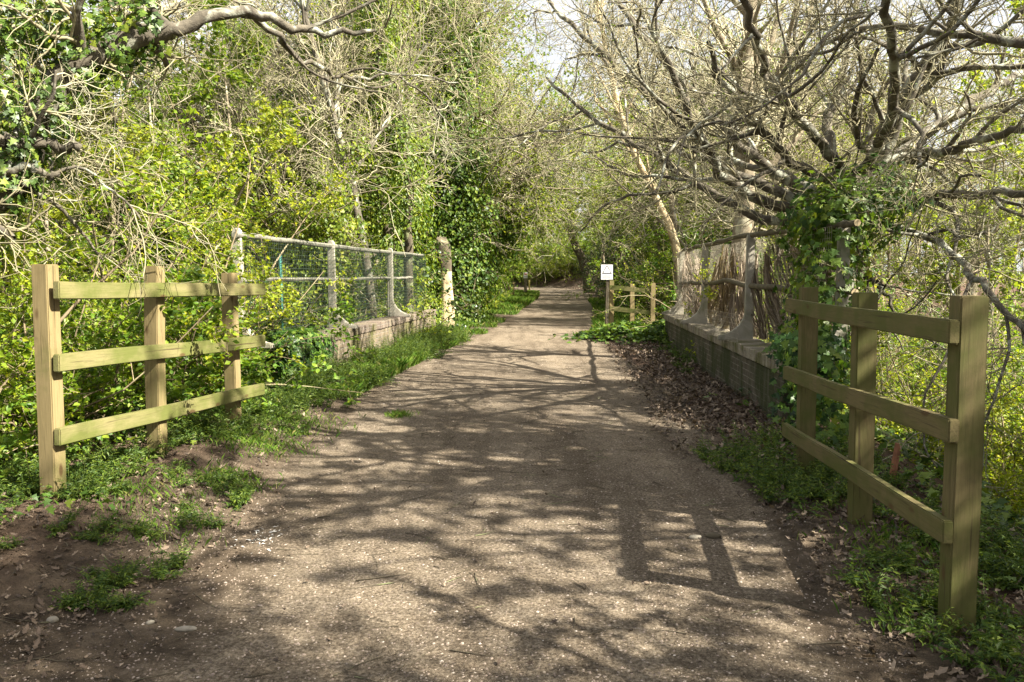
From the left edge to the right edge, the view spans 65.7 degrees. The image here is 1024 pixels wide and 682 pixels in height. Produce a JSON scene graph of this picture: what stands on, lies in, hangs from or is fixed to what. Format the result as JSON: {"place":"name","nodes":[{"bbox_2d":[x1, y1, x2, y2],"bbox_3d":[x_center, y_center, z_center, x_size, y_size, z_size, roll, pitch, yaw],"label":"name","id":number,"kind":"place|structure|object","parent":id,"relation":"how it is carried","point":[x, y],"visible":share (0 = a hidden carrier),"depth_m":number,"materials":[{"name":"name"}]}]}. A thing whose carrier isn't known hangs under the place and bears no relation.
{"place":"outdoors","nodes":[
{"label":"outdoors","id":0,"kind":"place"},
{"bbox_2d":[0,273,1023,681],"bbox_3d":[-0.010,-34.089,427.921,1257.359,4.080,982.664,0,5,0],"label":"ground","id":1,"kind":"structure","parent":0,"point":[492,355],"depth_m":4.20,"materials":[{"name":"gravel"}]},
{"bbox_2d":[0,0,76,307],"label":"coppice tree","id":2,"kind":"object","parent":1,"relation":"on","point":[25,2],"visible":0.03,"depth_m":13.64,"materials":[{"name":"green plant"}]},
{"bbox_2d":[0,288,99,463],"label":"hawthorn bush","id":3,"kind":"object","parent":1,"relation":"on","point":[25,346],"visible":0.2,"depth_m":5.78,"materials":[{"name":"green plant"}]},
{"bbox_2d":[0,46,111,293],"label":"coppice tree","id":4,"kind":"object","parent":1,"relation":"on","point":[45,221],"visible":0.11,"depth_m":12.76,"materials":[{"name":"green plant"}]},
{"bbox_2d":[0,223,133,464],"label":"hawthorn bush","id":5,"kind":"object","parent":1,"relation":"on","point":[18,291],"visible":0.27,"depth_m":5.63,"materials":[{"name":"green plant"}]},
{"bbox_2d":[0,0,142,311],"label":"coppice tree","id":6,"kind":"object","parent":1,"relation":"on","point":[59,221],"depth_m":16.92,"materials":[{"name":"green plant"}]},
{"bbox_2d":[0,226,183,433],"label":"hawthorn bush","id":7,"kind":"object","parent":1,"relation":"on","point":[118,278],"visible":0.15,"depth_m":7.38,"materials":[{"name":"green plant"}]},
{"bbox_2d":[29,0,211,277],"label":"ivy clad tree","id":8,"kind":"object","parent":1,"relation":"on","point":[92,110],"visible":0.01,"depth_m":15.14,"materials":[{"name":"green plant"}]},
{"bbox_2d":[0,106,247,464],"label":"hawthorn bush","id":9,"kind":"object","parent":1,"relation":"on","point":[79,398],"visible":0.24,"depth_m":6.74,"materials":[{"name":"green plant"}]},
{"bbox_2d":[0,216,249,450],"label":"hawthorn bush","id":10,"kind":"object","parent":1,"relation":"on","point":[207,277],"visible":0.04,"depth_m":8.27,"materials":[{"name":"green plant"}]},
{"bbox_2d":[0,193,259,431],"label":"hawthorn bush","id":11,"kind":"object","parent":1,"relation":"on","point":[33,254],"visible":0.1,"depth_m":7.19,"materials":[{"name":"green plant"}]},
{"bbox_2d":[0,85,266,479],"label":"hawthorn bush","id":12,"kind":"object","parent":1,"relation":"on","point":[209,189],"visible":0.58,"depth_m":5.85,"materials":[{"name":"green plant"}]},
{"bbox_2d":[0,215,278,483],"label":"leafy bush","id":13,"kind":"object","parent":1,"relation":"on","point":[171,391],"visible":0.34,"depth_m":6.34,"materials":[{"name":"green plant"}]},
{"bbox_2d":[31,264,265,501],"bbox_3d":[-2.549,0.300,5.989,0.235,1.723,2.603,1,5,9],"label":"timber fence","id":14,"kind":"object","parent":1,"relation":"on","point":[53,362],"visible":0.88,"depth_m":5.34,"materials":[{"name":"wood"}]},
{"bbox_2d":[0,0,303,333],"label":"young leafy tree","id":15,"kind":"object","parent":1,"relation":"on","point":[269,115],"visible":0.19,"depth_m":13.62,"materials":[{"name":"green plant"}]},
{"bbox_2d":[0,85,356,421],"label":"hawthorn bush","id":16,"kind":"object","parent":1,"relation":"on","point":[268,274],"visible":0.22,"depth_m":9.03,"materials":[{"name":"green plant"}]},
{"bbox_2d":[0,214,374,458],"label":"leafy bush","id":17,"kind":"object","parent":1,"relation":"on","point":[199,368],"visible":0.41,"depth_m":7.79,"materials":[{"name":"green plant"}]},
{"bbox_2d":[1,0,382,327],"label":"young leafy tree","id":18,"kind":"object","parent":1,"relation":"on","point":[202,96],"visible":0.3,"depth_m":15.21,"materials":[{"name":"green plant"}]},
{"bbox_2d":[62,0,322,320],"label":"ivy clad tree","id":19,"kind":"object","parent":1,"relation":"on","point":[251,43],"visible":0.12,"depth_m":17.29,"materials":[{"name":"green plant"}]},
{"bbox_2d":[35,0,390,330],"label":"ivy clad tree","id":20,"kind":"object","parent":1,"relation":"on","point":[329,227],"visible":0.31,"depth_m":14.60,"materials":[{"name":"green plant"}]},
{"bbox_2d":[0,0,436,264],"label":"bare tree","id":21,"kind":"object","parent":1,"relation":"on","point":[196,126],"visible":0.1,"depth_m":17.13,"materials":[{"name":"green plant"}]},
{"bbox_2d":[125,251,332,397],"bbox_3d":[-3.931,0.153,9.513,2.758,2.459,2.278,-4,6,-40],"label":"evergreen bush","id":22,"kind":"object","parent":1,"relation":"on","point":[284,346],"visible":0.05,"depth_m":9.42,"materials":[{"name":"green plant"}]},
{"bbox_2d":[2,0,462,317],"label":"bare tree","id":23,"kind":"object","parent":1,"relation":"on","point":[292,148],"visible":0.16,"depth_m":16.23,"materials":[{"name":"beige plant"}]},
{"bbox_2d":[134,236,335,376],"bbox_3d":[-4.944,0.438,11.978,6.773,3.853,4.108,-1,5,-9],"label":"hawthorn bush","id":24,"kind":"object","parent":1,"relation":"on","point":[269,287],"visible":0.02,"depth_m":11.63,"materials":[{"name":"green plant"}]},
{"bbox_2d":[184,99,328,317],"bbox_3d":[-5.494,-1.510,18.325,4.654,7.961,5.931,3,6,34],"label":"young leafy tree","id":25,"kind":"object","parent":1,"relation":"on","point":[281,203],"visible":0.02,"depth_m":16.59,"materials":[{"name":"green plant"}]},
{"bbox_2d":[0,0,528,376],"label":"ivy clad tree","id":26,"kind":"object","parent":1,"relation":"on","point":[29,143],"visible":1,"depth_m":5.62,"materials":[{"name":"green plant"}]},
{"bbox_2d":[172,179,454,335],"bbox_3d":[-4.128,-1.124,17.736,5.565,5.116,7.145,-1,5,-13],"label":"hawthorn bush","id":27,"kind":"object","parent":1,"relation":"on","point":[407,310],"visible":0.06,"depth_m":16.61,"materials":[{"name":"green plant"}]},
{"bbox_2d":[168,0,465,325],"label":"ivy clad tree","id":28,"kind":"object","parent":1,"relation":"on","point":[373,217],"visible":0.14,"depth_m":19.28,"materials":[{"name":"green plant"}]},
{"bbox_2d":[151,0,486,283],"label":"bare tree","id":29,"kind":"object","parent":1,"relation":"on","point":[273,51],"visible":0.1,"depth_m":20.04,"materials":[{"name":"green plant"}]},
{"bbox_2d":[254,0,398,303],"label":"ivy clad tree","id":30,"kind":"object","parent":1,"relation":"on","point":[309,48],"visible":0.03,"depth_m":18.60,"materials":[{"name":"green plant"}]},
{"bbox_2d":[235,0,423,318],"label":"bare tree","id":31,"kind":"object","parent":1,"relation":"on","point":[302,6],"visible":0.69,"depth_m":15.79,"materials":[{"name":"beige plant"}]},
{"bbox_2d":[265,260,401,326],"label":"hawthorn bush","id":32,"kind":"object","parent":1,"relation":"on","point":[352,296],"visible":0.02,"depth_m":17.74,"materials":[{"name":"green plant"}]},
{"bbox_2d":[241,186,451,332],"bbox_3d":[-4.023,-1.178,18.644,4.983,5.054,6.435,-2,5,-24],"label":"hawthorn bush","id":33,"kind":"object","parent":1,"relation":"on","point":[266,233],"visible":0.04,"depth_m":15.79,"materials":[{"name":"green plant"}]},
{"bbox_2d":[269,309,436,368],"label":"parapet wall","id":34,"kind":"structure","parent":1,"relation":"on","point":[382,328],"depth_m":14.12,"materials":[{"name":"concrete"}]},
{"bbox_2d":[214,326,338,391],"bbox_3d":[-2.751,0.321,10.391,1.249,0.976,2.426,2,5,20],"label":"ivy mat","id":35,"kind":"object","parent":34,"relation":"on","point":[319,345],"visible":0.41,"depth_m":9.66,"materials":[{"name":"green plant"}]},
{"bbox_2d":[231,228,425,348],"bbox_3d":[-2.564,-0.994,14.030,0.580,1.435,9.940,1,5,6],"label":"railing","id":36,"kind":"object","parent":34,"relation":"on","point":[331,246],"visible":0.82,"depth_m":12.53,"materials":[{"name":"metal"}]},
{"bbox_2d":[314,0,456,311],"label":"ivy clad tree","id":37,"kind":"object","parent":1,"relation":"on","point":[407,226],"visible":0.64,"depth_m":17.47,"materials":[{"name":"green plant"}]},
{"bbox_2d":[212,0,573,242],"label":"bare tree","id":38,"kind":"object","parent":1,"relation":"on","point":[483,22],"visible":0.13,"depth_m":22.92,"materials":[{"name":"green plant"}]},
{"bbox_2d":[312,0,485,293],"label":"ivy clad tree","id":39,"kind":"object","parent":1,"relation":"on","point":[417,10],"visible":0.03,"depth_m":22.55,"materials":[{"name":"green plant"}]},
{"bbox_2d":[336,227,488,330],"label":"evergreen bush","id":40,"kind":"object","parent":1,"relation":"on","point":[454,304],"visible":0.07,"depth_m":18.43,"materials":[{"name":"green plant"}]},
{"bbox_2d":[175,0,683,293],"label":"bare tree","id":41,"kind":"object","parent":1,"relation":"on","point":[520,129],"visible":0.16,"depth_m":24.78,"materials":[{"name":"beige plant"}]},
{"bbox_2d":[353,0,526,325],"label":"ivy clad tree","id":42,"kind":"object","parent":1,"relation":"on","point":[465,192],"visible":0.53,"depth_m":23.06,"materials":[{"name":"green plant"}]},
{"bbox_2d":[436,236,454,325],"bbox_3d":[-1.731,-1.459,20.753,0.470,2.596,0.431,0,5,0],"label":"post","id":43,"kind":"object","parent":1,"relation":"on","point":[443,241],"visible":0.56,"depth_m":20.62,"materials":[{"name":"concrete"}]},
{"bbox_2d":[326,20,621,285],"bbox_3d":[-1.787,-6.722,28.680,11.386,12.632,11.261,0,5,-3],"label":"spreading tree","id":44,"kind":"object","parent":1,"relation":"on","point":[518,203],"visible":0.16,"depth_m":27.66,"materials":[{"name":"green plant"}]},
{"bbox_2d":[0,314,1023,681],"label":"weeds","id":45,"kind":"object","parent":1,"relation":"on","point":[82,476],"visible":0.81,"depth_m":4.94,"materials":[{"name":"green plant"}]},
{"bbox_2d":[0,319,1023,595],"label":"ground ivy","id":46,"kind":"object","parent":1,"relation":"on","point":[630,331],"visible":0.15,"depth_m":6.59,"materials":[{"name":"green plant"}]},
{"bbox_2d":[0,275,1023,681],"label":"fallen leaves","id":47,"kind":"object","parent":1,"relation":"on","point":[684,389],"depth_m":4.83,"materials":[{"name":"plant"}]},
{"bbox_2d":[420,2,607,251],"bbox_3d":[-1.952,-8.293,36.306,11.250,14.458,12.121,-4,8,-22],"label":"spreading tree","id":48,"kind":"object","parent":1,"relation":"on","point":[528,105],"depth_m":34.72,"materials":[{"name":"green plant"}]},
{"bbox_2d":[454,0,610,308],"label":"ivy clad tree","id":49,"kind":"object","parent":1,"relation":"on","point":[507,237],"visible":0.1,"depth_m":30.40,"materials":[{"name":"green plant"}]},
{"bbox_2d":[419,0,649,265],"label":"spreading tree","id":50,"kind":"object","parent":1,"relation":"on","point":[535,66],"visible":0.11,"depth_m":31.59,"materials":[{"name":"green plant"}]},
{"bbox_2d":[510,244,570,285],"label":"hawthorn bush","id":51,"kind":"object","parent":1,"relation":"on","point":[535,273],"visible":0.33,"depth_m":94.63,"materials":[{"name":"green plant"}]},
{"bbox_2d":[513,234,585,279],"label":"hawthorn bush","id":52,"kind":"object","parent":1,"relation":"on","point":[562,262],"visible":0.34,"depth_m":93.04,"materials":[{"name":"green plant"}]},
{"bbox_2d":[499,52,599,291],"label":"spreading tree","id":53,"kind":"object","parent":1,"relation":"on","point":[553,198],"visible":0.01,"depth_m":58.01,"materials":[{"name":"green plant"}]},
{"bbox_2d":[522,222,592,282],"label":"leafy bush","id":54,"kind":"object","parent":1,"relation":"on","point":[547,245],"visible":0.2,"depth_m":95.55,"materials":[{"name":"green plant"}]},
{"bbox_2d":[517,193,597,267],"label":"spreading tree","id":55,"kind":"object","parent":1,"relation":"on","point":[536,251],"depth_m":67.75,"materials":[{"name":"green plant"}]},
{"bbox_2d":[491,44,634,272],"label":"spreading tree","id":56,"kind":"object","parent":1,"relation":"on","point":[554,228],"visible":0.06,"depth_m":45.55,"materials":[{"name":"green plant"}]},
{"bbox_2d":[531,238,595,281],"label":"hawthorn bush","id":57,"kind":"object","parent":1,"relation":"on","point":[557,269],"visible":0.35,"depth_m":90.97,"materials":[{"name":"green plant"}]},
{"bbox_2d":[557,177,593,292],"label":"crooked tree","id":58,"kind":"object","parent":1,"relation":"on","point":[578,251],"visible":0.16,"depth_m":65.37,"materials":[{"name":"green plant"}]},
{"bbox_2d":[550,218,647,278],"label":"leafy bush","id":59,"kind":"object","parent":1,"relation":"on","point":[586,245],"visible":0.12,"depth_m":91.29,"materials":[{"name":"green plant"}]},
{"bbox_2d":[601,264,612,323],"bbox_3d":[2.257,-0.810,18.983,0.298,2.043,0.112,0,5,0],"label":"warning sign","id":60,"kind":"object","parent":1,"relation":"on","point":[607,272],"visible":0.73,"depth_m":18.87,"materials":[{"name":"white metal"}]},
{"bbox_2d":[563,59,668,249],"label":"spreading tree","id":61,"kind":"object","parent":1,"relation":"on","point":[603,160],"visible":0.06,"depth_m":61.67,"materials":[{"name":"green plant"}]},
{"bbox_2d":[584,230,659,297],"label":"evergreen bush","id":62,"kind":"object","parent":1,"relation":"on","point":[617,249],"visible":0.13,"depth_m":46.14,"materials":[{"name":"green plant"}]},
{"bbox_2d":[576,234,671,306],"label":"evergreen bush","id":63,"kind":"object","parent":1,"relation":"on","point":[601,283],"visible":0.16,"depth_m":33.64,"materials":[{"name":"green plant"}]},
{"bbox_2d":[546,0,705,302],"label":"leaning tree","id":64,"kind":"object","parent":1,"relation":"on","point":[671,228],"visible":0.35,"depth_m":21.66,"materials":[{"name":"beige plant"}]},
{"bbox_2d":[609,280,655,323],"bbox_3d":[2.927,-0.637,19.866,1.097,1.758,1.219,0,5,0],"label":"timber fence","id":65,"kind":"object","parent":1,"relation":"on","point":[631,309],"visible":0.61,"depth_m":19.39,"materials":[{"name":"wood"}]},
{"bbox_2d":[573,98,693,273],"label":"spreading tree","id":66,"kind":"object","parent":1,"relation":"on","point":[612,189],"visible":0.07,"depth_m":52.36,"materials":[{"name":"green plant"}]},
{"bbox_2d":[578,0,723,303],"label":"leaning tree","id":67,"kind":"object","parent":1,"relation":"on","point":[672,215],"visible":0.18,"depth_m":22.60,"materials":[{"name":"beige plant"}]},
{"bbox_2d":[586,91,724,263],"bbox_3d":[9.498,-7.122,37.199,11.797,13.253,11.702,-1,5,-17],"label":"spreading tree","id":68,"kind":"object","parent":1,"relation":"on","point":[625,227],"visible":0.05,"depth_m":37.62,"materials":[{"name":"green plant"}]},
{"bbox_2d":[594,65,721,278],"bbox_3d":[6.553,-6.486,34.976,6.237,10.881,7.767,-1,5,-12],"label":"young leafy tree","id":69,"kind":"object","parent":1,"relation":"on","point":[650,220],"visible":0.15,"depth_m":34.69,"materials":[{"name":"green plant"}]},
{"bbox_2d":[612,219,712,313],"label":"leafy bush","id":70,"kind":"object","parent":1,"relation":"on","point":[621,249],"visible":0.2,"depth_m":26.97,"materials":[{"name":"green plant"}]},
{"bbox_2d":[590,13,737,254],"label":"spreading tree","id":71,"kind":"object","parent":1,"relation":"on","point":[669,121],"visible":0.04,"depth_m":43.52,"materials":[{"name":"green plant"}]},
{"bbox_2d":[630,243,717,316],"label":"leafy bush","id":72,"kind":"object","parent":1,"relation":"on","point":[659,295],"visible":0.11,"depth_m":24.77,"materials":[{"name":"green plant"}]},
{"bbox_2d":[586,201,764,309],"bbox_3d":[6.111,-2.650,28.169,5.703,4.630,5.295,4,6,36],"label":"leafy bush","id":73,"kind":"object","parent":1,"relation":"on","point":[621,268],"visible":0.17,"depth_m":28.03,"materials":[{"name":"green plant"}]},
{"bbox_2d":[592,252,779,343],"bbox_3d":[4.873,-0.501,19.156,4.597,3.343,5.516,2,5,23],"label":"tangled bush","id":74,"kind":"object","parent":1,"relation":"on","point":[657,313],"visible":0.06,"depth_m":18.50,"materials":[{"name":"green plant"}]},
{"bbox_2d":[631,222,780,322],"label":"leafy bush","id":75,"kind":"object","parent":1,"relation":"on","point":[672,290],"visible":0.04,"depth_m":21.81,"materials":[{"name":"green plant"}]},
{"bbox_2d":[408,0,1023,524],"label":"oak tree","id":76,"kind":"object","parent":1,"relation":"on","point":[840,192],"visible":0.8,"depth_m":8.32,"materials":[{"name":"brown plant"}]},
{"bbox_2d":[668,90,802,249],"bbox_3d":[9.192,-5.667,31.409,7.209,10.127,5.656,2,3,-1],"label":"young leafy tree","id":77,"kind":"object","parent":1,"relation":"on","point":[704,211],"visible":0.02,"depth_m":30.00,"materials":[{"name":"green plant"}]},
{"bbox_2d":[664,314,819,422],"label":"parapet wall","id":78,"kind":"structure","parent":1,"relation":"on","point":[745,364],"depth_m":10.13,"materials":[{"name":"concrete"}]},
{"bbox_2d":[662,219,860,358],"bbox_3d":[3.217,-0.885,12.358,0.855,1.418,9.571,0,5,2],"label":"railing","id":79,"kind":"object","parent":78,"relation":"on","point":[742,292],"visible":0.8,"depth_m":10.39,"materials":[{"name":"metal"}]},
{"bbox_2d":[762,330,850,431],"bbox_3d":[2.881,0.513,7.904,0.746,1.283,0.974,0,5,0],"label":"ivy mat","id":80,"kind":"object","parent":78,"relation":"on","point":[776,344],"visible":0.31,"depth_m":7.58,"materials":[{"name":"green plant"}]},
{"bbox_2d":[547,39,953,312],"bbox_3d":[6.751,-4.136,23.983,11.422,10.118,7.163,3,6,32],"label":"coppice tree","id":81,"kind":"object","parent":1,"relation":"on","point":[678,226],"visible":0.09,"depth_m":23.73,"materials":[{"name":"green plant"}]},
{"bbox_2d":[576,0,943,269],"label":"bare tree","id":82,"kind":"object","parent":1,"relation":"on","point":[806,145],"visible":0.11,"depth_m":20.95,"materials":[{"name":"green plant"}]},
{"bbox_2d":[656,0,885,328],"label":"forked tree","id":83,"kind":"object","parent":1,"relation":"on","point":[770,40],"visible":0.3,"depth_m":12.99,"materials":[{"name":"beige plant"}]},
{"bbox_2d":[553,153,1022,275],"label":"distant wood","id":84,"kind":"object","parent":1,"relation":"on","point":[1019,257],"depth_m":93.56,"materials":[{"name":"green plant"}]},
{"bbox_2d":[594,0,1023,294],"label":"bare tree","id":85,"kind":"object","parent":1,"relation":"on","point":[943,107],"visible":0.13,"depth_m":26.80,"materials":[{"name":"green plant"}]},
{"bbox_2d":[647,0,979,260],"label":"spreading tree","id":86,"kind":"object","parent":1,"relation":"on","point":[909,213],"visible":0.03,"depth_m":29.03,"materials":[{"name":"green plant"}]},
{"bbox_2d":[682,238,947,431],"bbox_3d":[5.723,0.044,12.897,4.922,3.941,3.774,-3,6,-33],"label":"hawthorn bush","id":87,"kind":"object","parent":1,"relation":"on","point":[711,292],"visible":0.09,"depth_m":12.81,"materials":[{"name":"green plant"}]},
{"bbox_2d":[727,0,1023,161],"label":"bare tree","id":88,"kind":"object","parent":1,"relation":"on","point":[990,38],"visible":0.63,"depth_m":7.42,"materials":[{"name":"grey plant"}]},
{"bbox_2d":[782,287,988,636],"bbox_3d":[2.016,0.568,4.678,0.190,1.738,2.775,0,5,6],"label":"timber fence","id":89,"kind":"object","parent":1,"relation":"on","point":[953,529],"visible":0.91,"depth_m":3.57,"materials":[{"name":"wood"}]},
{"bbox_2d":[889,443,901,481],"bbox_3d":[2.720,1.045,5.707,0.141,0.633,0.052,0,5,0],"label":"metal stake","id":90,"kind":"object","parent":1,"relation":"on","point":[896,454],"visible":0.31,"depth_m":5.67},
{"bbox_2d":[770,256,1021,429],"bbox_3d":[5.122,0.590,12.025,4.179,3.876,4.858,-1,5,-14],"label":"tangled bush","id":91,"kind":"object","parent":1,"relation":"on","point":[903,344],"visible":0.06,"depth_m":11.45,"materials":[{"name":"green plant"}]},
{"bbox_2d":[831,330,1023,511],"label":"hawthorn bush","id":92,"kind":"object","parent":1,"relation":"on","point":[1008,451],"visible":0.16,"depth_m":7.55,"materials":[{"name":"green plant"}]},
{"bbox_2d":[832,338,1023,501],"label":"hawthorn bush","id":93,"kind":"object","parent":1,"relation":"on","point":[1002,381],"visible":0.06,"depth_m":9.09,"materials":[{"name":"green plant"}]},
{"bbox_2d":[848,285,1023,445],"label":"hawthorn bush","id":94,"kind":"object","parent":1,"relation":"on","point":[995,327],"visible":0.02,"depth_m":11.30,"materials":[{"name":"green plant"}]},
{"bbox_2d":[848,297,1023,446],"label":"tangled bush","id":95,"kind":"object","parent":1,"relation":"on","point":[938,379],"visible":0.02,"depth_m":10.99,"materials":[{"name":"green plant"}]},
{"bbox_2d":[851,97,1023,338],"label":"coppice tree","id":96,"kind":"object","parent":1,"relation":"on","point":[887,250],"visible":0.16,"depth_m":27.96,"materials":[{"name":"green plant"}]},
{"bbox_2d":[854,0,1023,384],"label":"young leafy tree","id":97,"kind":"object","parent":1,"relation":"on","point":[1010,274],"visible":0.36,"depth_m":16.88,"materials":[{"name":"green plant"}]},
{"bbox_2d":[863,52,1021,312],"bbox_3d":[17.254,-5.916,34.779,10.547,11.756,10.085,1,5,13],"label":"coppice tree","id":98,"kind":"object","parent":1,"relation":"on","point":[984,144],"visible":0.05,"depth_m":33.75,"materials":[{"name":"green plant"}]},
{"bbox_2d":[875,369,1023,509],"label":"hawthorn bush","id":99,"kind":"object","parent":1,"relation":"on","point":[991,434],"visible":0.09,"depth_m":7.82,"materials":[{"name":"green plant"}]},
{"bbox_2d":[876,325,1023,431],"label":"hawthorn bush","id":100,"kind":"object","parent":1,"relation":"on","point":[1012,365],"visible":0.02,"depth_m":11.38,"materials":[{"name":"green plant"}]},
{"bbox_2d":[898,273,1023,430],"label":"leafy bush","id":101,"kind":"object","parent":1,"relation":"on","point":[1017,286],"visible":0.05,"depth_m":11.58,"materials":[{"name":"green plant"}]},
{"bbox_2d":[904,96,1023,294],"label":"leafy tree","id":102,"kind":"object","parent":1,"relation":"on","point":[972,285],"visible":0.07,"depth_m":39.57,"materials":[{"name":"green plant"}]},
{"bbox_2d":[912,395,1023,534],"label":"hawthorn bush","id":103,"kind":"object","parent":1,"relation":"on","point":[1007,476],"visible":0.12,"depth_m":6.97,"materials":[{"name":"green plant"}]},
{"bbox_2d":[3,0,1023,274],"label":"sky","id":104,"kind":"structure","parent":0,"point":[995,21],"materials":[{"name":"white"}]},
{"bbox_2d":[28,289,1023,667],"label":"grass","id":105,"kind":"structure","parent":0,"point":[518,301],"depth_m":6.67,"materials":[{"name":"plant"}]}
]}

